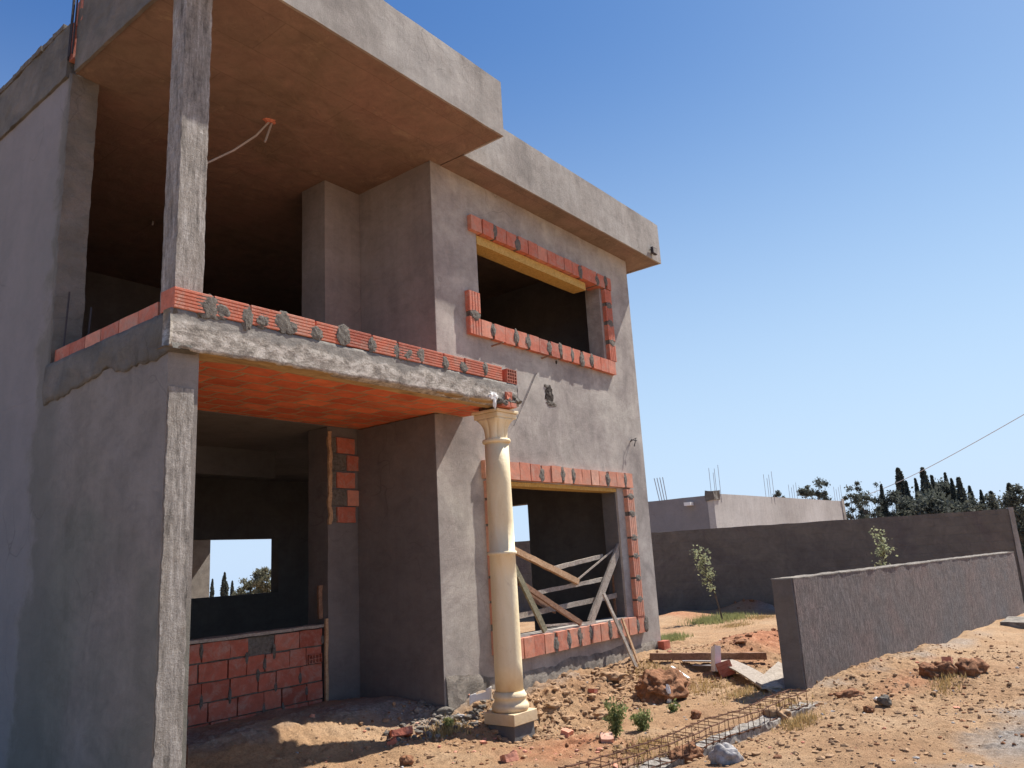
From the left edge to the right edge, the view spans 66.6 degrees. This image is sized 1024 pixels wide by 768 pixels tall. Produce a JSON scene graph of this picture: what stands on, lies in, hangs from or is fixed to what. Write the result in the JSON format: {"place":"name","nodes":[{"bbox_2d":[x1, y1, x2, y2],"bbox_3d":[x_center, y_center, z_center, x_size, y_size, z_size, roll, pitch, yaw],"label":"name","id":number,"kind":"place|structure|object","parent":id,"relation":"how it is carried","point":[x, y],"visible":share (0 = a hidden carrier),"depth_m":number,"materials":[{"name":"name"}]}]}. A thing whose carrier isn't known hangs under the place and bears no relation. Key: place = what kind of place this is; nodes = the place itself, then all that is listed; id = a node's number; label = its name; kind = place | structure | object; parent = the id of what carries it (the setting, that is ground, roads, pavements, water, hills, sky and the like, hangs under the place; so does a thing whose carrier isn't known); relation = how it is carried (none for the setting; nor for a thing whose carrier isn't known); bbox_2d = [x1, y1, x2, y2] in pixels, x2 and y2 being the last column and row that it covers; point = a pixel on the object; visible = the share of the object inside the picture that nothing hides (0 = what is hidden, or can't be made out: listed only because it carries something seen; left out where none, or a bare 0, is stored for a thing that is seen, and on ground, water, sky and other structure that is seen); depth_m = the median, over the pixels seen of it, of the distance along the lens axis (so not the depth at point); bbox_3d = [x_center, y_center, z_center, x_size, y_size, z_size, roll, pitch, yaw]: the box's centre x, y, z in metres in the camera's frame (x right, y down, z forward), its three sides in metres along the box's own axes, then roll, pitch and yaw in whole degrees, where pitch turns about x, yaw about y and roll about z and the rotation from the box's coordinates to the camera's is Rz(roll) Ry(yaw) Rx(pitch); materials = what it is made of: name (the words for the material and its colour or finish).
{"place":"outdoors","nodes":[
{"label":"outdoors","id":0,"kind":"place"},
{"bbox_2d":[0,0,1023,596],"label":"sky","id":1,"kind":"structure","parent":0,"point":[832,190],"materials":[{"name":"blue"}]},
{"bbox_2d":[186,599,1023,767],"bbox_3d":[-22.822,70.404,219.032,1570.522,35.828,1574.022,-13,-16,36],"label":"ground","id":2,"kind":"structure","parent":0,"point":[261,740],"depth_m":7.24,"materials":[{"name":"soil"}]},
{"bbox_2d":[209,579,214,596],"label":"cypress tree","id":3,"kind":"object","parent":2,"relation":"on","point":[212,591],"visible":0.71,"depth_m":65.69,"materials":[{"name":"green plant"}]},
{"bbox_2d":[220,572,228,595],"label":"cypress tree","id":4,"kind":"object","parent":2,"relation":"on","point":[224,588],"visible":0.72,"depth_m":69.56,"materials":[{"name":"green plant"}]},
{"bbox_2d":[230,580,233,594],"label":"cypress tree","id":5,"kind":"object","parent":2,"relation":"on","point":[232,588],"visible":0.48,"depth_m":71.76,"materials":[{"name":"green plant"}]},
{"bbox_2d":[236,578,255,594],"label":"olive tree","id":6,"kind":"object","parent":2,"relation":"on","point":[246,585],"visible":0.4,"depth_m":45.67,"materials":[{"name":"green plant"}]},
{"bbox_2d":[250,566,270,593],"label":"olive tree","id":7,"kind":"object","parent":2,"relation":"on","point":[262,577],"visible":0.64,"depth_m":44.39,"materials":[{"name":"green plant"}]},
{"bbox_2d":[0,0,670,767],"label":"unfinished house","id":8,"kind":"structure","parent":2,"relation":"on","point":[352,338],"depth_m":8.20,"materials":[{"name":"grey concrete"}]},
{"bbox_2d":[208,122,269,163],"bbox_3d":[-2.927,-2.458,8.110,0.797,0.608,0.056,-3,-13,-2],"label":"conduit","id":9,"kind":"object","parent":8,"relation":"hanging from","point":[244,143],"visible":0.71,"depth_m":8.10,"materials":[{"name":"grey plastic"}]},
{"bbox_2d":[262,118,275,124],"bbox_3d":[-2.558,-2.784,8.215,0.142,0.073,0.134,1,-13,-19],"label":"ceiling box","id":10,"kind":"object","parent":8,"relation":"on","point":[266,120],"visible":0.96,"depth_m":8.19,"materials":[{"name":"orange plastic"}]},
{"bbox_2d":[264,123,272,142],"bbox_3d":[-2.553,-2.638,8.172,0.022,0.265,0.099,-13,-16,36],"label":"conduit","id":11,"kind":"object","parent":10,"relation":"hanging from","point":[267,134],"visible":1,"depth_m":8.16,"materials":[{"name":"grey plastic"}]},
{"bbox_2d":[516,565,546,632],"bbox_3d":[0.210,2.536,9.189,0.039,0.811,0.552,-15,-17,41],"label":"timber board","id":12,"kind":"object","parent":8,"relation":"on","point":[533,605],"visible":0.91,"depth_m":9.18,"materials":[{"name":"brown wood"}]},
{"bbox_2d":[525,594,555,613],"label":"timber board","id":13,"kind":"object","parent":8,"relation":"on","point":[539,602],"visible":0.38,"depth_m":9.64,"materials":[{"name":"brown wood"}]},
{"bbox_2d":[515,547,579,584],"bbox_3d":[0.431,2.265,9.682,0.056,0.521,1.400,-13,-16,36],"label":"timber board","id":14,"kind":"object","parent":8,"relation":"on","point":[547,566],"visible":0.92,"depth_m":9.65,"materials":[{"name":"brown wood"}]},
{"bbox_2d":[518,582,581,625],"bbox_3d":[0.479,2.692,9.552,0.047,0.624,1.194,-14,-16,38],"label":"timber board","id":15,"kind":"object","parent":8,"relation":"on","point":[554,605],"visible":0.95,"depth_m":9.57,"materials":[{"name":"brown wood"}]},
{"bbox_2d":[519,593,616,618],"bbox_3d":[0.805,2.864,10.142,0.031,0.166,2.608,-13,-16,37],"label":"timber board","id":16,"kind":"object","parent":8,"relation":"on","point":[564,606],"visible":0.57,"depth_m":10.02,"materials":[{"name":"grey wood"}]},
{"bbox_2d":[537,577,602,593],"bbox_3d":[0.828,2.622,10.176,0.032,0.140,1.697,-13,-16,36],"label":"timber board","id":17,"kind":"object","parent":8,"relation":"on","point":[567,586],"visible":0.8,"depth_m":10.04,"materials":[{"name":"grey wood"}]},
{"bbox_2d":[546,621,595,626],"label":"timber board","id":18,"kind":"object","parent":8,"relation":"on","point":[560,624],"visible":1,"depth_m":9.70,"materials":[{"name":"grey wood"}]},
{"bbox_2d":[555,554,602,568],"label":"timber board","id":19,"kind":"object","parent":8,"relation":"on","point":[577,562],"visible":0.88,"depth_m":10.35,"materials":[{"name":"grey wood"}]},
{"bbox_2d":[579,547,614,578],"bbox_3d":[1.208,2.427,10.705,0.016,0.507,1.310,-13,-16,36],"label":"timber board","id":20,"kind":"object","parent":8,"relation":"on","point":[594,565],"visible":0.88,"depth_m":10.61,"materials":[{"name":"grey wood"}]},
{"bbox_2d":[587,543,618,620],"bbox_3d":[1.282,2.700,10.652,0.035,1.067,1.040,-13,-16,36],"label":"timber board","id":21,"kind":"object","parent":8,"relation":"on","point":[593,613],"visible":0.96,"depth_m":10.60,"materials":[{"name":"grey wood"}]},
{"bbox_2d":[612,575,616,615],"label":"timber board","id":22,"kind":"object","parent":8,"relation":"on","point":[614,603],"visible":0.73,"depth_m":10.97,"materials":[{"name":"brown wood"}]},
{"bbox_2d":[650,246,656,255],"bbox_3d":[2.298,-2.166,12.681,0.054,0.110,0.166,-13,-16,36],"label":"floodlight","id":23,"kind":"object","parent":8,"relation":"attached to","point":[653,250],"visible":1,"depth_m":12.65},
{"bbox_2d":[387,736,396,745],"bbox_3d":[-1.085,3.244,7.064,0.092,0.070,0.108,-2,-13,-4],"label":"brick fragment","id":24,"kind":"object","parent":2,"relation":"on","point":[393,741],"visible":0.89,"depth_m":7.02,"materials":[{"name":"red brick"}]},
{"bbox_2d":[389,726,412,736],"bbox_3d":[-1.036,3.258,7.284,0.213,0.116,0.138,1,-13,-19],"label":"brick fragment","id":25,"kind":"object","parent":2,"relation":"on","point":[407,731],"visible":0.88,"depth_m":7.24,"materials":[{"name":"red brick"}]},
{"bbox_2d":[399,755,413,766],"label":"earth clod","id":26,"kind":"object","parent":2,"relation":"on","point":[406,760],"visible":0.97,"depth_m":6.26,"materials":[{"name":"red soil"}]},
{"bbox_2d":[432,706,454,715],"bbox_3d":[-0.693,3.272,7.816,0.240,0.087,0.155,1,-13,-18],"label":"mortar heap","id":27,"kind":"object","parent":2,"relation":"on","point":[442,710],"visible":0.94,"depth_m":7.76,"materials":[{"name":"grey concrete"}]},
{"bbox_2d":[366,693,527,744],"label":"mortar lumps","id":28,"kind":"object","parent":2,"relation":"on","point":[431,708],"visible":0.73,"depth_m":7.66,"materials":[{"name":"grey concrete"}]},
{"bbox_2d":[443,717,453,727],"bbox_3d":[-0.615,3.286,7.550,0.124,0.141,0.145,0,-13,-13],"label":"weed","id":29,"kind":"object","parent":2,"relation":"on","point":[450,720],"visible":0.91,"depth_m":7.53,"materials":[{"name":"green plant"}]},
{"bbox_2d":[469,686,491,705],"bbox_3d":[-0.322,3.176,7.941,0.233,0.179,0.031,-4,-13,3],"label":"torn sheet","id":30,"kind":"object","parent":2,"relation":"on","point":[486,695],"visible":1,"depth_m":7.94,"materials":[{"name":"white paint"}]},
{"bbox_2d":[500,752,518,762],"bbox_3d":[-0.024,3.019,6.295,0.128,0.095,0.110,5,-15,-31],"label":"brick fragment","id":31,"kind":"object","parent":2,"relation":"on","point":[510,757],"visible":0.88,"depth_m":6.26,"materials":[{"name":"brick"}]},
{"bbox_2d":[546,701,562,708],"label":"earth clod","id":32,"kind":"object","parent":2,"relation":"on","point":[553,704],"visible":0.98,"depth_m":8.22,"materials":[{"name":"soil"}]},
{"bbox_2d":[560,728,573,737],"bbox_3d":[0.514,3.272,7.314,0.095,0.090,0.142,-10,-14,27],"label":"brick fragment","id":33,"kind":"object","parent":2,"relation":"on","point":[567,732],"visible":0.98,"depth_m":7.27,"materials":[{"name":"brick"}]},
{"bbox_2d":[465,658,709,743],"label":"facade lumps","id":34,"kind":"object","parent":2,"relation":"on","point":[548,735],"visible":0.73,"depth_m":8.48,"materials":[{"name":"soil"}]},
{"bbox_2d":[588,688,597,693],"bbox_3d":[0.917,3.506,8.896,0.104,0.062,0.074,-13,-16,36],"label":"brick fragment","id":35,"kind":"object","parent":2,"relation":"on","point":[594,691],"visible":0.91,"depth_m":8.88,"materials":[{"name":"red brick"}]},
{"bbox_2d":[592,710,607,717],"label":"earth clod","id":36,"kind":"object","parent":2,"relation":"on","point":[597,713],"visible":0.59,"depth_m":8.20,"materials":[{"name":"soil"}]},
{"bbox_2d":[599,732,613,742],"bbox_3d":[0.833,3.129,6.866,0.122,0.114,0.125,-3,-13,-1],"label":"brick fragment","id":37,"kind":"object","parent":2,"relation":"on","point":[607,737],"visible":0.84,"depth_m":6.83,"materials":[{"name":"pink brick"}]},
{"bbox_2d":[599,671,626,680],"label":"stone","id":38,"kind":"object","parent":2,"relation":"on","point":[615,676],"visible":0.92,"depth_m":9.36,"materials":[{"name":"stone"}]},
{"bbox_2d":[601,696,628,736],"bbox_3d":[0.919,3.015,7.046,0.283,0.396,0.214,2,-14,-22],"label":"weed","id":39,"kind":"object","parent":2,"relation":"on","point":[614,718],"visible":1,"depth_m":7.02,"materials":[{"name":"green plant"}]},
{"bbox_2d":[602,593,637,666],"bbox_3d":[1.447,3.299,10.191,0.510,1.138,0.048,2,-14,-20],"label":"leaning lath","id":40,"kind":"object","parent":2,"relation":"on","point":[613,615],"visible":0.84,"depth_m":10.19,"materials":[{"name":"grey wood"}]},
{"bbox_2d":[621,618,638,662],"bbox_3d":[1.612,3.521,10.382,0.254,0.789,0.050,-8,-13,19],"label":"leaning lath","id":41,"kind":"object","parent":2,"relation":"on","point":[630,640],"visible":0.73,"depth_m":10.41,"materials":[{"name":"brown wood"}]},
{"bbox_2d":[309,638,964,767],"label":"brick rubble","id":42,"kind":"object","parent":2,"relation":"on","point":[524,750],"visible":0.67,"depth_m":6.80,"materials":[{"name":"red brick"}]},
{"bbox_2d":[629,708,652,730],"bbox_3d":[1.216,3.193,7.416,0.216,0.226,0.263,-13,-16,36],"label":"weed","id":43,"kind":"object","parent":2,"relation":"on","point":[640,722],"visible":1,"depth_m":7.36,"materials":[{"name":"green plant"}]},
{"bbox_2d":[271,631,1023,767],"bbox_3d":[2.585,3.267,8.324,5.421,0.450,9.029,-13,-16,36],"label":"soil crumbs","id":44,"kind":"object","parent":2,"relation":"on","point":[796,753],"visible":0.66,"depth_m":7.14,"materials":[{"name":"brown soil"}]},
{"bbox_2d":[281,639,1023,767],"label":"pale pebbles","id":45,"kind":"object","parent":2,"relation":"on","point":[999,736],"visible":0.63,"depth_m":7.00,"materials":[{"name":"stone"}]},
{"bbox_2d":[635,668,689,703],"bbox_3d":[1.749,3.508,9.082,0.631,0.389,0.892,-7,-13,17],"label":"earth clod","id":46,"kind":"object","parent":2,"relation":"on","point":[650,685],"visible":0.8,"depth_m":8.81,"materials":[{"name":"red soil"}]},
{"bbox_2d":[665,684,671,702],"bbox_3d":[1.747,3.473,8.694,0.070,0.244,0.045,-13,-16,36],"label":"plastic scrap","id":47,"kind":"object","parent":46,"relation":"on","point":[668,690],"visible":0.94,"depth_m":8.69,"materials":[{"name":"white paint"}]},
{"bbox_2d":[666,698,680,711],"bbox_3d":[1.682,3.377,8.168,0.137,0.167,0.186,-13,-16,36],"label":"weed","id":48,"kind":"object","parent":2,"relation":"on","point":[672,708],"visible":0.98,"depth_m":8.15,"materials":[{"name":"green plant"}]},
{"bbox_2d":[667,741,703,763],"bbox_3d":[1.426,3.019,6.377,0.419,0.166,0.211,5,-15,-34],"label":"earth clod","id":49,"kind":"object","parent":2,"relation":"on","point":[695,752],"visible":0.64,"depth_m":6.32,"materials":[{"name":"red soil"}]},
{"bbox_2d":[420,613,966,767],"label":"dry grass","id":50,"kind":"structure","parent":2,"relation":"on","point":[791,725],"depth_m":8.19,"materials":[{"name":"beige plant"}]},
{"bbox_2d":[681,660,710,661],"bbox_3d":[2.555,3.768,10.610,0.490,0.048,0.133,-3,-13,-2],"label":"metal strip","id":51,"kind":"object","parent":2,"relation":"on","point":[696,660],"visible":0.7,"depth_m":10.57,"materials":[{"name":"grey metal"}]},
{"bbox_2d":[691,709,701,718],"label":"earth clod","id":52,"kind":"object","parent":2,"relation":"on","point":[696,714],"visible":0.99,"depth_m":7.87,"materials":[{"name":"red soil"}]},
{"bbox_2d":[689,545,723,620],"bbox_3d":[4.322,4.479,17.491,0.569,1.752,0.503,6,-16,-36],"label":"sapling","id":53,"kind":"object","parent":2,"relation":"on","point":[709,573],"visible":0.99,"depth_m":17.52,"materials":[{"name":"green plant"}]},
{"bbox_2d":[649,652,766,660],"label":"timber beam","id":54,"kind":"structure","parent":2,"relation":"on","point":[707,656],"depth_m":10.53,"materials":[{"name":"brown wood"}]},
{"bbox_2d":[711,645,720,671],"bbox_3d":[2.704,3.647,10.335,0.131,0.368,0.256,-3,-13,-3],"label":"white block","id":55,"kind":"object","parent":2,"relation":"on","point":[715,654],"depth_m":10.28,"materials":[{"name":"paint"}]},
{"bbox_2d":[661,610,771,641],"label":"green grass","id":56,"kind":"structure","parent":2,"relation":"on","point":[705,620],"depth_m":17.16,"materials":[{"name":"green plant"}]},
{"bbox_2d":[715,659,734,677],"bbox_3d":[2.750,3.675,10.060,0.219,0.257,0.308,-6,-13,10],"label":"hollow brick","id":57,"kind":"object","parent":2,"relation":"on","point":[723,669],"visible":0.91,"depth_m":9.94,"materials":[{"name":"brick"}]},
{"bbox_2d":[708,742,743,765],"bbox_3d":[1.652,2.853,6.011,0.200,0.169,0.209,6,-16,-35],"label":"stone","id":58,"kind":"object","parent":2,"relation":"on","point":[724,753],"visible":0.84,"depth_m":5.96,"materials":[{"name":"white stone"}]},
{"bbox_2d":[674,598,780,667],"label":"mound lumps","id":59,"kind":"object","parent":2,"relation":"on","point":[736,641],"visible":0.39,"depth_m":11.50,"materials":[{"name":"red soil"}]},
{"bbox_2d":[640,702,816,767],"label":"footing strip","id":60,"kind":"object","parent":2,"relation":"on","point":[738,738],"visible":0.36,"depth_m":6.98,"materials":[{"name":"concrete"}]},
{"bbox_2d":[558,689,808,767],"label":"rebar cage","id":61,"kind":"object","parent":60,"relation":"on","point":[685,735],"visible":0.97,"depth_m":6.58,"materials":[{"name":"metal"}]},
{"bbox_2d":[648,465,846,532],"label":"neighbour house","id":62,"kind":"structure","parent":2,"relation":"on","point":[712,509],"depth_m":29.08,"materials":[{"name":"white paint"}]},
{"bbox_2d":[721,659,781,688],"bbox_3d":[2.895,3.593,9.712,0.243,0.113,1.792,-2,-13,-4],"label":"bent board","id":63,"kind":"object","parent":2,"relation":"on","point":[751,674],"visible":0.77,"depth_m":9.48,"materials":[{"name":"white wood"}]},
{"bbox_2d":[515,507,1023,617],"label":"boundary wall","id":64,"kind":"structure","parent":2,"relation":"on","point":[748,562],"depth_m":19.29,"materials":[{"name":"grey concrete"}]},
{"bbox_2d":[755,661,784,692],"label":"board","id":65,"kind":"object","parent":2,"relation":"on","point":[772,674],"visible":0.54,"depth_m":9.12,"materials":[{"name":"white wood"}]},
{"bbox_2d":[760,706,792,722],"bbox_3d":[2.585,3.235,7.617,0.386,0.161,0.239,-13,-16,36],"label":"earth clod","id":66,"kind":"object","parent":2,"relation":"on","point":[783,714],"visible":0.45,"depth_m":7.53,"materials":[{"name":"soil"}]},
{"bbox_2d":[773,490,784,497],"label":"round bush","id":67,"kind":"object","parent":2,"relation":"on","point":[777,494],"visible":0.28,"depth_m":59.70,"materials":[{"name":"green plant"}]},
{"bbox_2d":[796,477,834,499],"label":"pine tree","id":68,"kind":"object","parent":2,"relation":"on","point":[806,492],"visible":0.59,"depth_m":59.24,"materials":[{"name":"green plant"}]},
{"bbox_2d":[833,688,864,698],"bbox_3d":[3.547,3.244,8.189,0.370,0.096,0.169,2,-14,-21],"label":"earth clod","id":69,"kind":"object","parent":2,"relation":"on","point":[850,693],"visible":0.88,"depth_m":8.13,"materials":[{"name":"red soil"}]},
{"bbox_2d":[842,484,871,519],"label":"pine tree","id":70,"kind":"object","parent":2,"relation":"on","point":[858,507],"visible":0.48,"depth_m":54.09,"materials":[{"name":"green plant"}]},
{"bbox_2d":[863,705,874,712],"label":"earth clod","id":71,"kind":"object","parent":2,"relation":"on","point":[868,709],"visible":0.91,"depth_m":7.46,"materials":[{"name":"red soil"}]},
{"bbox_2d":[851,481,887,517],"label":"pine tree","id":72,"kind":"object","parent":2,"relation":"on","point":[865,498],"visible":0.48,"depth_m":55.57,"materials":[{"name":"green plant"}]},
{"bbox_2d":[868,482,889,516],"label":"pine tree","id":73,"kind":"object","parent":2,"relation":"on","point":[877,501],"visible":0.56,"depth_m":56.34,"materials":[{"name":"green plant"}]},
{"bbox_2d":[868,526,897,565],"bbox_3d":[7.982,3.986,16.585,0.542,1.931,0.564,-13,-16,36],"label":"sapling","id":74,"kind":"object","parent":2,"relation":"on","point":[881,544],"visible":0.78,"depth_m":16.66,"materials":[{"name":"green plant"}]},
{"bbox_2d":[879,484,887,516],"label":"cypress tree","id":75,"kind":"object","parent":2,"relation":"on","point":[881,490],"visible":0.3,"depth_m":56.80,"materials":[{"name":"green plant"}]},
{"bbox_2d":[877,694,891,706],"bbox_3d":[3.637,3.093,7.631,0.142,0.104,0.183,-13,-16,36],"label":"mortar lump","id":76,"kind":"object","parent":2,"relation":"on","point":[885,700],"visible":1,"depth_m":7.58,"materials":[{"name":"grey concrete"}]},
{"bbox_2d":[873,490,908,517],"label":"pine tree","id":77,"kind":"object","parent":2,"relation":"on","point":[893,495],"visible":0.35,"depth_m":56.16,"materials":[{"name":"green plant"}]},
{"bbox_2d":[771,552,1023,689],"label":"boundary wall","id":78,"kind":"structure","parent":2,"relation":"on","point":[830,624],"depth_m":10.51,"materials":[{"name":"grey concrete"}]},
{"bbox_2d":[895,467,910,509],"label":"cypress tree","id":79,"kind":"object","parent":2,"relation":"on","point":[899,476],"visible":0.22,"depth_m":61.60,"materials":[{"name":"green plant"}]},
{"bbox_2d":[903,480,911,500],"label":"cypress tree","id":80,"kind":"object","parent":2,"relation":"on","point":[906,490],"visible":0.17,"depth_m":58.80,"materials":[{"name":"green plant"}]},
{"bbox_2d":[894,492,928,513],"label":"pine tree","id":81,"kind":"object","parent":2,"relation":"on","point":[904,500],"visible":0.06,"depth_m":57.31,"materials":[{"name":"green plant"}]},
{"bbox_2d":[914,478,920,498],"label":"cypress tree","id":82,"kind":"object","parent":2,"relation":"on","point":[916,486],"visible":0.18,"depth_m":57.80,"materials":[{"name":"green plant"}]},
{"bbox_2d":[919,467,934,495],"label":"cypress tree","id":83,"kind":"object","parent":2,"relation":"on","point":[925,482],"visible":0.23,"depth_m":59.59,"materials":[{"name":"green plant"}]},
{"bbox_2d":[919,661,940,677],"bbox_3d":[4.815,3.289,8.967,0.220,0.171,0.347,-3,-13,-2],"label":"earth clod","id":84,"kind":"object","parent":2,"relation":"on","point":[930,670],"visible":0.92,"depth_m":8.90,"materials":[{"name":"red soil"}]},
{"bbox_2d":[930,474,938,494],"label":"cypress tree","id":85,"kind":"object","parent":2,"relation":"on","point":[932,481],"visible":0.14,"depth_m":61.72,"materials":[{"name":"green plant"}]},
{"bbox_2d":[904,486,982,515],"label":"pine tree","id":86,"kind":"object","parent":2,"relation":"on","point":[933,503],"visible":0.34,"depth_m":53.67,"materials":[{"name":"green plant"}]},
{"bbox_2d":[934,661,957,676],"bbox_3d":[4.947,3.243,8.891,0.261,0.171,0.216,-13,-16,36],"label":"earth clod","id":87,"kind":"object","parent":2,"relation":"on","point":[946,667],"visible":0.81,"depth_m":8.84,"materials":[{"name":"red soil"}]},
{"bbox_2d":[943,472,949,496],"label":"cypress tree","id":88,"kind":"object","parent":2,"relation":"on","point":[944,474],"visible":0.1,"depth_m":63.87,"materials":[{"name":"green plant"}]},
{"bbox_2d":[941,657,952,662],"bbox_3d":[5.052,3.260,9.038,0.104,0.196,0.113,-13,-16,36],"label":"brick fragment","id":89,"kind":"object","parent":2,"relation":"on","point":[946,659],"visible":0.32,"depth_m":9.03,"materials":[{"name":"red brick"}]},
{"bbox_2d":[949,478,956,502],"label":"cypress tree","id":90,"kind":"object","parent":2,"relation":"on","point":[953,492],"visible":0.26,"depth_m":60.72,"materials":[{"name":"green plant"}]},
{"bbox_2d":[935,476,973,500],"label":"pine tree","id":91,"kind":"object","parent":2,"relation":"on","point":[944,487],"visible":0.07,"depth_m":61.93,"materials":[{"name":"green plant"}]},
{"bbox_2d":[956,477,969,511],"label":"cypress tree","id":92,"kind":"object","parent":2,"relation":"on","point":[961,491],"visible":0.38,"depth_m":59.56,"materials":[{"name":"green plant"}]},
{"bbox_2d":[967,485,974,499],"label":"cypress tree","id":93,"kind":"object","parent":2,"relation":"on","point":[970,490],"visible":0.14,"depth_m":61.85,"materials":[{"name":"green plant"}]},
{"bbox_2d":[955,657,989,676],"bbox_3d":[5.259,3.225,8.897,0.326,0.198,0.449,-13,-16,36],"label":"earth clod","id":94,"kind":"object","parent":2,"relation":"on","point":[974,667],"visible":0.91,"depth_m":8.81,"materials":[{"name":"red soil"}]},
{"bbox_2d":[963,493,1000,510],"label":"tree","id":95,"kind":"object","parent":2,"relation":"on","point":[990,499],"visible":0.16,"depth_m":59.12,"materials":[{"name":"green plant"}]},
{"bbox_2d":[979,489,985,504],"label":"cypress tree","id":96,"kind":"object","parent":2,"relation":"on","point":[981,495],"visible":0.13,"depth_m":59.84,"materials":[{"name":"green plant"}]},
{"bbox_2d":[993,483,1023,557],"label":"pine tree","id":97,"kind":"object","parent":2,"relation":"on","point":[1010,498],"visible":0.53,"depth_m":47.79,"materials":[{"name":"green plant"}]},
{"bbox_2d":[1000,616,1023,628],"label":"concrete slab","id":98,"kind":"object","parent":2,"relation":"on","point":[1015,621],"depth_m":13.07,"materials":[{"name":"grey concrete"}]},
{"bbox_2d":[1006,482,1023,555],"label":"pine tree","id":99,"kind":"object","parent":2,"relation":"on","point":[1008,485],"visible":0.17,"depth_m":49.64,"materials":[{"name":"green plant"}]},
{"bbox_2d":[869,414,1023,493],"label":"power line","id":100,"kind":"object","parent":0,"point":[952,454],"visible":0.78,"depth_m":37.47,"materials":[{"name":"grey plastic"}]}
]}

